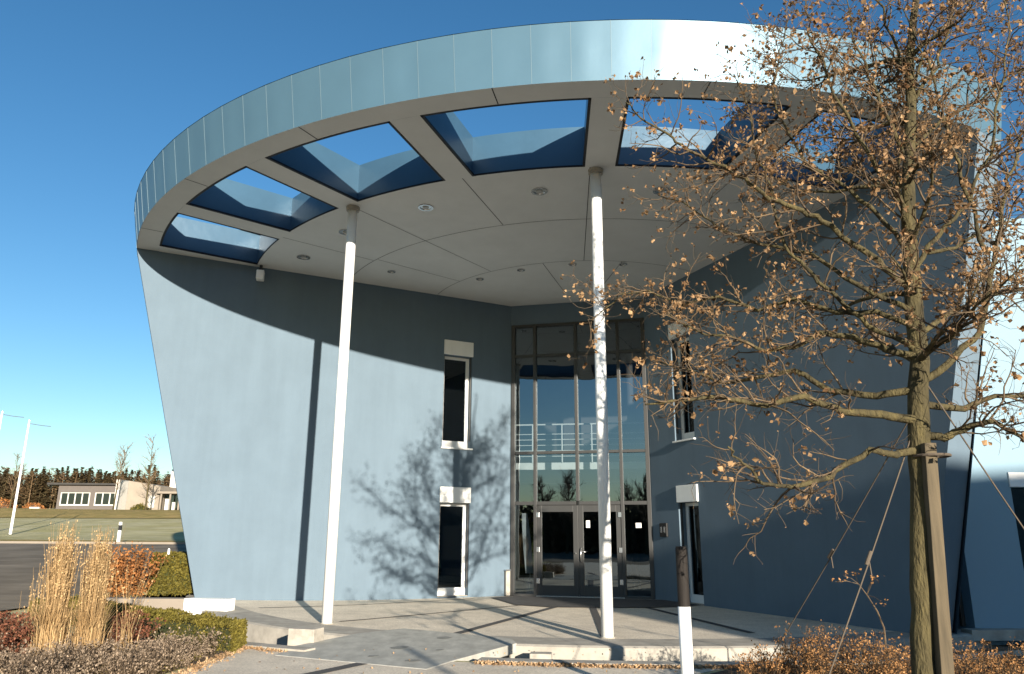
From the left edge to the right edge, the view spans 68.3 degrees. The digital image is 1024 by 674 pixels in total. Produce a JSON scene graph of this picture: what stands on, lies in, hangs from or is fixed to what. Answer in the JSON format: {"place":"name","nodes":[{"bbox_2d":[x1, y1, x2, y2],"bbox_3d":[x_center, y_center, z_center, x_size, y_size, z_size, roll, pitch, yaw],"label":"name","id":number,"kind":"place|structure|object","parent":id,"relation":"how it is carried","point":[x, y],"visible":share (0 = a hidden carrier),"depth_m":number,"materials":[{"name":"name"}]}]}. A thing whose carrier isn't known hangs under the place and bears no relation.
{"place":"outdoors","nodes":[
{"label":"outdoors","id":0,"kind":"place"},
{"bbox_2d":[0,508,180,517],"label":"grass bank","id":1,"kind":"structure","parent":0,"point":[53,513],"depth_m":74.08,"materials":[{"name":"green plant"}]},
{"bbox_2d":[112,442,133,509],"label":"bare tree","id":2,"kind":"object","parent":1,"relation":"on","point":[124,463],"visible":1,"depth_m":86.86,"materials":[{"name":"brown plant"}]},
{"bbox_2d":[133,433,160,509],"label":"bare tree","id":3,"kind":"object","parent":1,"relation":"on","point":[150,478],"visible":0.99,"depth_m":84.93,"materials":[{"name":"brown plant"}]},
{"bbox_2d":[0,539,184,541],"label":"roadside verge","id":4,"kind":"structure","parent":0,"point":[97,541],"depth_m":38.15,"materials":[{"name":"green plant"}]},
{"bbox_2d":[117,522,122,541],"bbox_3d":[-18.500,9.236,35.598,0.122,1.000,0.102,0,-15,0],"label":"road post","id":5,"kind":"object","parent":4,"relation":"on","point":[119,532],"visible":0.95,"depth_m":35.57,"materials":[{"name":"white paint"}]},
{"bbox_2d":[0,543,186,610],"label":"road","id":6,"kind":"structure","parent":0,"point":[18,563],"depth_m":22.99,"materials":[{"name":"grey asphalt"}]},
{"bbox_2d":[137,594,193,597],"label":"ground under building","id":7,"kind":"structure","parent":0,"point":[176,596],"depth_m":19.12,"materials":[{"name":"soil"}]},
{"bbox_2d":[134,19,1001,638],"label":"office building","id":8,"kind":"structure","parent":7,"relation":"on","point":[374,381],"depth_m":16.75,"materials":[{"name":"blue paint"}]},
{"bbox_2d":[437,487,470,596],"bbox_3d":[-1.528,5.221,19.329,0.862,2.700,0.315,8,-16,-26],"label":"window","id":9,"kind":"structure","parent":8,"relation":"in","point":[453,542],"depth_m":19.41,"materials":[{"name":"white glass"}]},
{"bbox_2d":[440,339,473,449],"bbox_3d":[-1.501,1.558,20.290,0.900,2.925,0.330,8,-16,-26],"label":"window","id":10,"kind":"structure","parent":8,"relation":"in","point":[457,389],"depth_m":20.39,"materials":[{"name":"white glass"}]},
{"bbox_2d":[522,513,533,593],"bbox_3d":[0.458,5.762,20.145,0.309,2.070,0.275,10,-18,-32],"label":"banner","id":11,"kind":"object","parent":8,"relation":"on","point":[527,549],"visible":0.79,"depth_m":20.18,"materials":[{"name":"fabric"}]},
{"bbox_2d":[519,513,542,592],"bbox_3d":[0.484,5.824,20.498,0.583,2.131,0.724,-8,-17,30],"label":"potted plant","id":12,"kind":"object","parent":8,"relation":"on","point":[526,581],"visible":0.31,"depth_m":20.37,"materials":[{"name":"green plant"}]},
{"bbox_2d":[536,505,578,595],"bbox_3d":[1.176,5.527,19.591,1.107,2.270,0.151,-3,-15,13],"label":"door leaf","id":13,"kind":"structure","parent":8,"relation":"in","point":[548,590],"depth_m":19.55,"materials":[{"name":"grey metal"}]},
{"bbox_2d":[578,505,623,596],"bbox_3d":[2.264,5.462,19.324,1.127,2.270,0.181,-3,-15,13],"label":"door leaf","id":14,"kind":"structure","parent":8,"relation":"in","point":[591,591],"depth_m":19.32,"materials":[{"name":"grey metal"}]},
{"bbox_2d":[668,318,695,442],"bbox_3d":[4.297,1.083,18.750,0.330,3.015,0.860,7,-16,-23],"label":"window","id":15,"kind":"structure","parent":8,"relation":"in","point":[687,423],"depth_m":18.86,"materials":[{"name":"black glass"}]},
{"bbox_2d":[676,484,703,605],"bbox_3d":[4.285,4.862,17.757,0.315,2.710,0.810,7,-16,-23],"label":"window","id":16,"kind":"structure","parent":8,"relation":"in","point":[683,492],"depth_m":17.91,"materials":[{"name":"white glass"}]},
{"bbox_2d":[0,517,727,673],"bbox_3d":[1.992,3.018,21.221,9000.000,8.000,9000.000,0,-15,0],"label":"ground","id":17,"kind":"structure","parent":0,"point":[161,529],"depth_m":54.40,"materials":[{"name":"green plant"}]},
{"bbox_2d":[0,497,17,507],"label":"brown bush","id":18,"kind":"object","parent":17,"relation":"on","point":[4,503],"visible":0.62,"depth_m":91.47,"materials":[{"name":"orange plant"}]},
{"bbox_2d":[0,411,23,427],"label":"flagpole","id":19,"kind":"object","parent":17,"relation":"on","point":[2,414],"visible":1,"depth_m":50.25,"materials":[{"name":"white metal"}]},
{"bbox_2d":[2,452,34,507],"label":"bare tree","id":20,"kind":"object","parent":17,"relation":"on","point":[13,490],"visible":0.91,"depth_m":91.63,"materials":[{"name":"brown plant"}]},
{"bbox_2d":[8,420,50,534],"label":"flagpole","id":21,"kind":"object","parent":17,"relation":"on","point":[15,501],"visible":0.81,"depth_m":49.12,"materials":[{"name":"white metal"}]},
{"bbox_2d":[22,502,46,508],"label":"brown bush","id":22,"kind":"object","parent":17,"relation":"on","point":[38,504],"visible":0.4,"depth_m":92.45,"materials":[{"name":"orange plant"}]},
{"bbox_2d":[0,465,172,508],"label":"forest","id":23,"kind":"object","parent":17,"relation":"on","point":[86,475],"visible":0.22,"depth_m":148.17,"materials":[{"name":"green plant"}]},
{"bbox_2d":[0,541,184,543],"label":"road kerb","id":24,"kind":"structure","parent":17,"relation":"on","point":[42,542],"depth_m":35.17,"materials":[{"name":"concrete"}]},
{"bbox_2d":[47,471,179,509],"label":"distant house","id":25,"kind":"structure","parent":17,"relation":"on","point":[130,494],"depth_m":90.27,"materials":[{"name":"beige paint"}]},
{"bbox_2d":[59,492,90,505],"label":"window","id":26,"kind":"structure","parent":25,"relation":"in","point":[66,498],"depth_m":89.95,"materials":[{"name":"white glass"}]},
{"bbox_2d":[94,493,114,505],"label":"window","id":27,"kind":"structure","parent":25,"relation":"in","point":[101,499],"depth_m":89.95,"materials":[{"name":"white glass"}]},
{"bbox_2d":[148,496,155,507],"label":"door","id":28,"kind":"structure","parent":25,"relation":"in","point":[151,503],"depth_m":91.19,"materials":[{"name":"white"}]},
{"bbox_2d":[7,633,224,673],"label":"planting bed","id":29,"kind":"object","parent":17,"relation":"on","point":[202,659],"visible":0.14,"depth_m":9.30,"materials":[{"name":"soil"}]},
{"bbox_2d":[0,611,17,631],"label":"dry shrub","id":30,"kind":"object","parent":29,"relation":"on","point":[5,618],"visible":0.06,"depth_m":9.84,"materials":[{"name":"red plant"}]},
{"bbox_2d":[0,610,38,667],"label":"dry shrub","id":31,"kind":"object","parent":29,"relation":"on","point":[19,632],"visible":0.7,"depth_m":8.78,"materials":[{"name":"red plant"}]},
{"bbox_2d":[16,574,45,642],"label":"ornamental grass","id":32,"kind":"object","parent":29,"relation":"on","point":[30,616],"depth_m":9.04,"materials":[{"name":"plant"}]},
{"bbox_2d":[21,520,85,658],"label":"ornamental grass","id":33,"kind":"object","parent":29,"relation":"on","point":[57,587],"depth_m":8.90,"materials":[{"name":"plant"}]},
{"bbox_2d":[59,525,130,653],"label":"ornamental grass","id":34,"kind":"object","parent":29,"relation":"on","point":[90,624],"depth_m":9.04,"materials":[{"name":"plant"}]},
{"bbox_2d":[0,625,230,673],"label":"heath plants","id":35,"kind":"object","parent":29,"relation":"on","point":[145,657],"visible":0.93,"depth_m":8.10,"materials":[{"name":"brown plant"}]},
{"bbox_2d":[102,608,165,646],"bbox_3d":[-4.992,3.831,9.838,0.687,0.563,0.638,-10,-18,34],"label":"dry shrub","id":36,"kind":"object","parent":29,"relation":"on","point":[115,630],"visible":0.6,"depth_m":9.79,"materials":[{"name":"brown plant"}]},
{"bbox_2d":[27,594,247,652],"bbox_3d":[-5.965,4.468,11.933,6.395,0.477,0.932,-11,-19,38],"label":"box hedge","id":37,"kind":"object","parent":29,"relation":"on","point":[227,627],"visible":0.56,"depth_m":10.69,"materials":[{"name":"green plant"}]},
{"bbox_2d":[113,554,166,655],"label":"ornamental grass","id":38,"kind":"object","parent":29,"relation":"on","point":[124,630],"depth_m":9.16,"materials":[{"name":"plant"}]},
{"bbox_2d":[92,645,218,673],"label":"green groundcover","id":39,"kind":"object","parent":29,"relation":"on","point":[174,662],"visible":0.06,"depth_m":8.80,"materials":[{"name":"green plant"}]},
{"bbox_2d":[72,597,184,613],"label":"garden wall","id":40,"kind":"structure","parent":17,"relation":"on","point":[165,602],"depth_m":14.59,"materials":[{"name":"concrete"}]},
{"bbox_2d":[101,540,170,596],"bbox_3d":[-8.722,5.259,17.085,1.728,1.310,1.515,0,-15,0],"label":"beech shrub","id":41,"kind":"object","parent":17,"relation":"on","point":[121,565],"visible":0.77,"depth_m":16.94,"materials":[{"name":"orange plant"}]},
{"bbox_2d":[130,503,149,509],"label":"round bush","id":42,"kind":"object","parent":17,"relation":"on","point":[140,506],"visible":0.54,"depth_m":86.91,"materials":[{"name":"green plant"}]},
{"bbox_2d":[147,551,193,596],"bbox_3d":[-8.527,5.957,19.222,1.372,1.034,3.895,6,-16,-22],"label":"golden hedge","id":43,"kind":"object","parent":17,"relation":"on","point":[173,576],"visible":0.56,"depth_m":17.62,"materials":[{"name":"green plant"}]},
{"bbox_2d":[276,628,516,669],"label":"walkway","id":44,"kind":"structure","parent":17,"relation":"on","point":[358,648],"depth_m":10.34,"materials":[{"name":"grey concrete"}]},
{"bbox_2d":[287,626,323,645],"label":"stone block","id":45,"kind":"structure","parent":44,"relation":"on","point":[299,635],"depth_m":10.88,"materials":[{"name":"concrete"}]},
{"bbox_2d":[368,636,451,661],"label":"walkway stains","id":46,"kind":"object","parent":44,"relation":"on","point":[401,647],"visible":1,"depth_m":10.25,"materials":[{"name":"grey concrete"}]},
{"bbox_2d":[710,646,1023,673],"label":"shrub bed","id":47,"kind":"object","parent":17,"relation":"on","point":[734,670],"visible":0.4,"depth_m":9.16,"materials":[{"name":"brown plant"}]},
{"bbox_2d":[728,642,821,673],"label":"dry shrub","id":48,"kind":"object","parent":47,"relation":"on","point":[751,668],"visible":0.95,"depth_m":7.39,"materials":[{"name":"brown plant"}]},
{"bbox_2d":[560,0,1023,673],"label":"oak tree","id":49,"kind":"object","parent":47,"relation":"on","point":[914,132],"visible":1,"depth_m":6.99,"materials":[{"name":"brown plant"}]},
{"bbox_2d":[764,423,906,666],"bbox_3d":[3.307,2.192,7.747,0.049,2.846,3.167,3,-15,-12],"label":"guy rope","id":50,"kind":"object","parent":49,"relation":"attached to","point":[830,554],"visible":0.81,"depth_m":7.73,"materials":[{"name":"brown fabric"}]},
{"bbox_2d":[829,439,909,673],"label":"guy rope","id":51,"kind":"object","parent":49,"relation":"attached to","point":[868,558],"visible":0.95,"depth_m":6.29,"materials":[{"name":"beige fabric"}]},
{"bbox_2d":[928,386,1023,528],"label":"guy rope","id":52,"kind":"object","parent":49,"relation":"attached to","point":[976,458],"visible":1,"depth_m":6.57,"materials":[{"name":"brown fabric"}]},
{"bbox_2d":[751,625,849,673],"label":"dry shrub","id":53,"kind":"object","parent":47,"relation":"on","point":[786,651],"visible":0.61,"depth_m":7.64,"materials":[{"name":"brown plant"}]},
{"bbox_2d":[776,620,890,673],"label":"dry shrub","id":54,"kind":"object","parent":47,"relation":"on","point":[828,649],"visible":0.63,"depth_m":8.00,"materials":[{"name":"brown plant"}]},
{"bbox_2d":[795,658,889,673],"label":"dry shrub","id":55,"kind":"object","parent":47,"relation":"on","point":[820,669],"visible":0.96,"depth_m":6.85,"materials":[{"name":"brown plant"}]},
{"bbox_2d":[831,568,888,672],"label":"dry sapling","id":56,"kind":"object","parent":47,"relation":"on","point":[871,583],"visible":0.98,"depth_m":8.30,"materials":[{"name":"brown plant"}]},
{"bbox_2d":[824,644,910,673],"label":"dry shrub","id":57,"kind":"object","parent":47,"relation":"on","point":[891,667],"visible":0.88,"depth_m":7.13,"materials":[{"name":"brown plant"}]},
{"bbox_2d":[849,630,973,673],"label":"dry shrub","id":58,"kind":"object","parent":47,"relation":"on","point":[870,645],"visible":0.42,"depth_m":7.70,"materials":[{"name":"brown plant"}]},
{"bbox_2d":[913,443,954,673],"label":"tree stake","id":59,"kind":"object","parent":47,"relation":"on","point":[942,636],"visible":0.93,"depth_m":6.13,"materials":[{"name":"brown wood"}]},
{"bbox_2d":[901,644,1017,673],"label":"dry shrub","id":60,"kind":"object","parent":47,"relation":"on","point":[975,667],"visible":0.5,"depth_m":6.89,"materials":[{"name":"brown plant"}]},
{"bbox_2d":[952,637,1023,673],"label":"dry shrub","id":61,"kind":"object","parent":47,"relation":"on","point":[991,660],"visible":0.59,"depth_m":7.51,"materials":[{"name":"brown plant"}]},
{"bbox_2d":[981,641,1023,673],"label":"dry shrub","id":62,"kind":"object","parent":47,"relation":"on","point":[1010,654],"visible":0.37,"depth_m":7.79,"materials":[{"name":"brown plant"}]},
{"bbox_2d":[985,661,1023,673],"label":"dry shrub","id":63,"kind":"object","parent":47,"relation":"on","point":[1018,671],"visible":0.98,"depth_m":6.55,"materials":[{"name":"brown plant"}]},
{"bbox_2d":[958,218,1023,644],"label":"side wing","id":64,"kind":"structure","parent":17,"relation":"on","point":[991,608],"depth_m":13.06,"materials":[{"name":"white paint"}]},
{"bbox_2d":[959,593,965,625],"bbox_3d":[7.642,3.946,13.767,0.060,2.340,1.420,1,-15,-2],"label":"window","id":65,"kind":"structure","parent":64,"relation":"in","point":[961,609],"depth_m":12.84,"materials":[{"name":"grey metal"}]},
{"bbox_2d":[1007,472,1023,567],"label":"window","id":66,"kind":"structure","parent":64,"relation":"in","point":[1016,479],"depth_m":13.19,"materials":[{"name":"glass"}]},
{"bbox_2d":[181,649,723,673],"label":"forecourt paving","id":67,"kind":"structure","parent":0,"point":[244,661],"depth_m":8.77,"materials":[{"name":"grey concrete"}]},
{"bbox_2d":[304,663,365,673],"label":"paving strip","id":68,"kind":"object","parent":67,"relation":"on","point":[336,668],"visible":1,"depth_m":8.73,"materials":[{"name":"grey concrete"}]},
{"bbox_2d":[171,645,795,673],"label":"fallen leaves","id":69,"kind":"object","parent":67,"relation":"on","point":[482,662],"visible":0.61,"depth_m":8.96,"materials":[{"name":"brown plant"}]},
{"bbox_2d":[675,546,693,673],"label":"marker post","id":70,"kind":"object","parent":67,"relation":"on","point":[685,637],"visible":1,"depth_m":6.85,"materials":[{"name":"white paint"}]},
{"bbox_2d":[0,0,1023,596],"label":"sky","id":71,"kind":"structure","parent":0,"point":[92,91],"materials":[{"name":"blue"}]},
{"bbox_2d":[235,596,892,638],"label":"plaza paving","id":72,"kind":"structure","parent":0,"point":[628,622],"depth_m":14.06,"materials":[{"name":"grey concrete"}]},
{"bbox_2d":[261,598,472,607],"bbox_3d":[-3.030,5.972,16.985,5.467,0.064,0.060,12,-19,-38],"label":"paving strip","id":73,"kind":"object","parent":72,"relation":"on","point":[356,604],"visible":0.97,"depth_m":16.70,"materials":[{"name":"grey concrete"}]},
{"bbox_2d":[340,605,517,621],"bbox_3d":[-1.428,5.535,15.189,0.070,0.008,4.884,-13,-20,41],"label":"paving strip","id":74,"kind":"object","parent":72,"relation":"on","point":[427,613],"visible":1,"depth_m":14.87,"materials":[{"name":"grey concrete"}]},
{"bbox_2d":[454,607,556,633],"bbox_3d":[0.034,5.294,14.231,0.160,0.001,5.337,-5,-16,20],"label":"paving strip","id":75,"kind":"object","parent":72,"relation":"on","point":[493,623],"visible":1,"depth_m":13.63,"materials":[{"name":"grey concrete"}]},
{"bbox_2d":[504,569,510,595],"bbox_3d":[-0.120,6.354,19.557,0.140,0.640,0.120,8,-16,-26],"label":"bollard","id":76,"kind":"object","parent":72,"relation":"on","point":[507,582],"visible":1,"depth_m":19.52,"materials":[{"name":"metal"}]},
{"bbox_2d":[590,607,600,635],"bbox_3d":[1.599,5.261,14.076,0.140,0.001,5.312,-1,-15,4],"label":"paving strip","id":77,"kind":"object","parent":72,"relation":"on","point":[596,616],"visible":0.75,"depth_m":14.38,"materials":[{"name":"grey concrete"}]},
{"bbox_2d":[644,607,754,632],"bbox_3d":[3.398,5.359,14.414,0.140,0.001,4.697,3,-15,-11],"label":"paving strip","id":78,"kind":"object","parent":72,"relation":"on","point":[746,631],"visible":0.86,"depth_m":13.64,"materials":[{"name":"grey concrete"}]},
{"bbox_2d":[491,596,698,606],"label":"entrance paving","id":79,"kind":"structure","parent":0,"point":[555,601],"depth_m":17.63,"materials":[{"name":"grey concrete"}]},
{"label":"moat floor","id":80,"kind":"structure","parent":0,"visible":0},
{"bbox_2d":[183,597,234,614],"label":"wall","id":81,"kind":"structure","parent":80,"relation":"on","point":[196,605],"depth_m":14.53,"materials":[{"name":"white paint"}]},
{"bbox_2d":[530,652,551,658],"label":"stone block","id":82,"kind":"structure","parent":80,"relation":"on","point":[540,655],"depth_m":10.28,"materials":[{"name":"concrete"}]},
{"bbox_2d":[185,595,1023,660],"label":"plaza kerb","id":83,"kind":"structure","parent":80,"relation":"on","point":[265,628],"depth_m":11.10,"materials":[{"name":"concrete"}]},
{"bbox_2d":[245,642,1022,666],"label":"moat coping","id":84,"kind":"object","parent":80,"relation":"on","point":[305,649],"visible":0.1,"depth_m":9.21,"materials":[{"name":"concrete"}]}
]}

